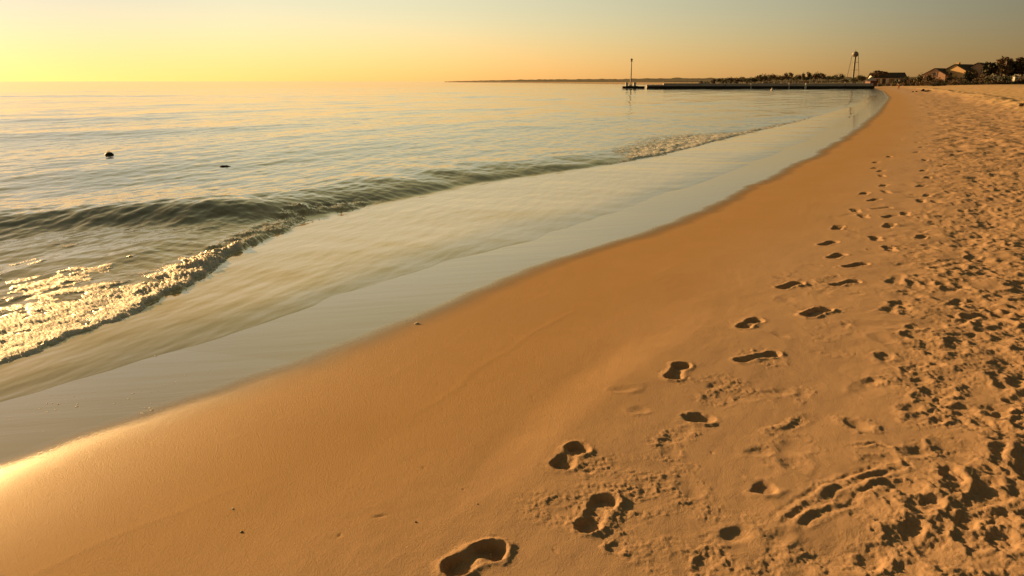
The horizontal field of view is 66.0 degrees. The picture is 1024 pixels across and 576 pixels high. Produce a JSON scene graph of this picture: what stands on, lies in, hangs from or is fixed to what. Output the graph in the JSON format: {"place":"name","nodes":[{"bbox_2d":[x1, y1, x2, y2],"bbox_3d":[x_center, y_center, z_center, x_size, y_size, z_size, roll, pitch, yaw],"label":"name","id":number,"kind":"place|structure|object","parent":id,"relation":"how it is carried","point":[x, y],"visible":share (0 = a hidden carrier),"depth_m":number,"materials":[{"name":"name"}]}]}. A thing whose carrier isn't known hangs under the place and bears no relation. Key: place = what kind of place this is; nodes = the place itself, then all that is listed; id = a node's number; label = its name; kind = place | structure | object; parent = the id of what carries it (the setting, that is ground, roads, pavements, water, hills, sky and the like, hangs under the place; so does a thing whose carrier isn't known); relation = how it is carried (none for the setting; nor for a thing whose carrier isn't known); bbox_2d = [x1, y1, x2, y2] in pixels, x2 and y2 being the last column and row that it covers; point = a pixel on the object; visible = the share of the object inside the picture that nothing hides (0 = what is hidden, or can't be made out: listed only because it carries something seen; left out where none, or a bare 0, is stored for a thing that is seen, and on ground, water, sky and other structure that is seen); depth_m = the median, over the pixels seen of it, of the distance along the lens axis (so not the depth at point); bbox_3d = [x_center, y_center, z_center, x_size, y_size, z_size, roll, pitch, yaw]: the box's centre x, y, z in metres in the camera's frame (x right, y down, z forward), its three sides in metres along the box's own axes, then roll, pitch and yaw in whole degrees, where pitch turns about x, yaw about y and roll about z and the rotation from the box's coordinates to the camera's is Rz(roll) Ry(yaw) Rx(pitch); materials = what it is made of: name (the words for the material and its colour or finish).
{"place":"outdoors","nodes":[
{"label":"outdoors","id":0,"kind":"place"},
{"bbox_2d":[0,81,876,401],"bbox_3d":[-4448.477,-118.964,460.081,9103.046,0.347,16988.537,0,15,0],"label":"sea","id":1,"kind":"structure","parent":0,"point":[160,231],"depth_m":14.23,"materials":[{"name":"liquid"}]},
{"bbox_2d":[622,86,644,88],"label":"beacon platform","id":2,"kind":"structure","parent":1,"relation":"in","point":[640,87],"depth_m":189.16,"materials":[{"name":"concrete"}]},
{"bbox_2d":[629,58,632,85],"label":"light beacon","id":3,"kind":"object","parent":2,"relation":"on","point":[631,59],"visible":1,"depth_m":189.16,"materials":[{"name":"white paint"}]},
{"bbox_2d":[646,81,874,88],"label":"jetty","id":4,"kind":"object","parent":1,"relation":"in","point":[774,85],"visible":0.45,"depth_m":190.20,"materials":[{"name":"wood"}]},
{"bbox_2d":[0,75,1023,575],"bbox_3d":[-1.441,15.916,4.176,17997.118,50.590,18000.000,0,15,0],"label":"beach sand","id":5,"kind":"structure","parent":0,"point":[804,359],"depth_m":3.94,"materials":[{"name":"brown sand"}]},
{"bbox_2d":[758,74,764,80],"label":"shore tree","id":6,"kind":"object","parent":5,"relation":"on","point":[761,77],"visible":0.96,"depth_m":306.88,"materials":[{"name":"green plant"}]},
{"bbox_2d":[847,51,858,77],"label":"water tower","id":7,"kind":"structure","parent":5,"relation":"on","point":[855,54],"depth_m":537.48,"materials":[{"name":"metal"}]},
{"bbox_2d":[856,75,865,80],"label":"tree","id":8,"kind":"object","parent":5,"relation":"on","point":[861,78],"visible":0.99,"depth_m":246.07,"materials":[{"name":"green plant"}]},
{"bbox_2d":[865,76,876,85],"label":"beach hut","id":9,"kind":"object","parent":5,"relation":"on","point":[871,79],"visible":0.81,"depth_m":223.63,"materials":[{"name":"white paint"}]},
{"bbox_2d":[869,70,889,83],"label":"umbrella tree","id":10,"kind":"object","parent":5,"relation":"on","point":[876,73],"visible":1,"depth_m":227.16,"materials":[{"name":"green plant"}]},
{"bbox_2d":[867,72,906,85],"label":"beach house","id":11,"kind":"structure","parent":5,"relation":"on","point":[888,78],"depth_m":229.89,"materials":[{"name":"brown paint"}]},
{"bbox_2d":[892,77,901,85],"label":"bush","id":12,"kind":"object","parent":5,"relation":"on","point":[896,81],"visible":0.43,"depth_m":217.87,"materials":[{"name":"green plant"}]},
{"bbox_2d":[900,76,909,84],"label":"bush","id":13,"kind":"object","parent":5,"relation":"on","point":[905,79],"visible":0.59,"depth_m":214.46,"materials":[{"name":"green plant"}]},
{"bbox_2d":[907,78,916,83],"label":"bush","id":14,"kind":"object","parent":5,"relation":"on","point":[910,80],"visible":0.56,"depth_m":212.39,"materials":[{"name":"green plant"}]},
{"bbox_2d":[914,75,922,83],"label":"bush","id":15,"kind":"object","parent":5,"relation":"on","point":[920,78],"visible":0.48,"depth_m":208.90,"materials":[{"name":"green plant"}]},
{"bbox_2d":[924,74,936,83],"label":"bush","id":16,"kind":"object","parent":5,"relation":"on","point":[928,77],"visible":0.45,"depth_m":197.94,"materials":[{"name":"green plant"}]},
{"bbox_2d":[922,68,951,80],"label":"house","id":17,"kind":"structure","parent":5,"relation":"on","point":[942,73],"depth_m":205.04,"materials":[{"name":"pink paint"}]},
{"bbox_2d":[928,77,945,83],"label":"bush","id":18,"kind":"object","parent":5,"relation":"on","point":[932,81],"visible":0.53,"depth_m":193.12,"materials":[{"name":"green plant"}]},
{"bbox_2d":[945,75,956,80],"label":"bush","id":19,"kind":"object","parent":5,"relation":"on","point":[950,77],"visible":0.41,"depth_m":196.00,"materials":[{"name":"green plant"}]},
{"bbox_2d":[947,80,959,84],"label":"dune scrub","id":20,"kind":"object","parent":5,"relation":"on","point":[955,82],"visible":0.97,"depth_m":183.76,"materials":[{"name":"green plant"}]},
{"bbox_2d":[950,77,964,84],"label":"bush","id":21,"kind":"object","parent":5,"relation":"on","point":[957,79],"visible":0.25,"depth_m":192.91,"materials":[{"name":"green plant"}]},
{"bbox_2d":[944,62,974,78],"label":"house","id":22,"kind":"structure","parent":5,"relation":"on","point":[957,69],"depth_m":204.04,"materials":[{"name":"beige paint"}]},
{"bbox_2d":[963,69,975,81],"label":"bush","id":23,"kind":"object","parent":5,"relation":"on","point":[968,75],"visible":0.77,"depth_m":192.66,"materials":[{"name":"green plant"}]},
{"bbox_2d":[962,81,977,84],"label":"dune scrub","id":24,"kind":"object","parent":5,"relation":"on","point":[972,83],"visible":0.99,"depth_m":183.03,"materials":[{"name":"green plant"}]},
{"bbox_2d":[969,62,987,80],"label":"house","id":25,"kind":"structure","parent":5,"relation":"on","point":[978,66],"depth_m":203.29,"materials":[{"name":"brown paint"}]},
{"bbox_2d":[981,62,997,77],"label":"tree","id":26,"kind":"object","parent":5,"relation":"on","point":[988,68],"visible":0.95,"depth_m":196.02,"materials":[{"name":"green plant"}]},
{"bbox_2d":[983,73,996,81],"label":"bush","id":27,"kind":"object","parent":5,"relation":"on","point":[992,77],"visible":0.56,"depth_m":185.32,"materials":[{"name":"green plant"}]},
{"bbox_2d":[991,56,1015,75],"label":"tree","id":28,"kind":"object","parent":5,"relation":"on","point":[1004,65],"visible":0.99,"depth_m":193.24,"materials":[{"name":"green plant"}]},
{"bbox_2d":[999,75,1013,81],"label":"bush","id":29,"kind":"object","parent":5,"relation":"on","point":[1002,78],"visible":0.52,"depth_m":185.27,"materials":[{"name":"green plant"}]},
{"bbox_2d":[1005,64,1017,78],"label":"tree","id":30,"kind":"object","parent":5,"relation":"on","point":[1014,72],"visible":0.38,"depth_m":195.68,"materials":[{"name":"green plant"}]},
{"bbox_2d":[1015,57,1023,77],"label":"tree","id":31,"kind":"object","parent":5,"relation":"on","point":[1019,64],"visible":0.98,"depth_m":193.83,"materials":[{"name":"green plant"}]},
{"bbox_2d":[0,0,1023,80],"label":"sky","id":32,"kind":"structure","parent":0,"point":[41,40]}
]}

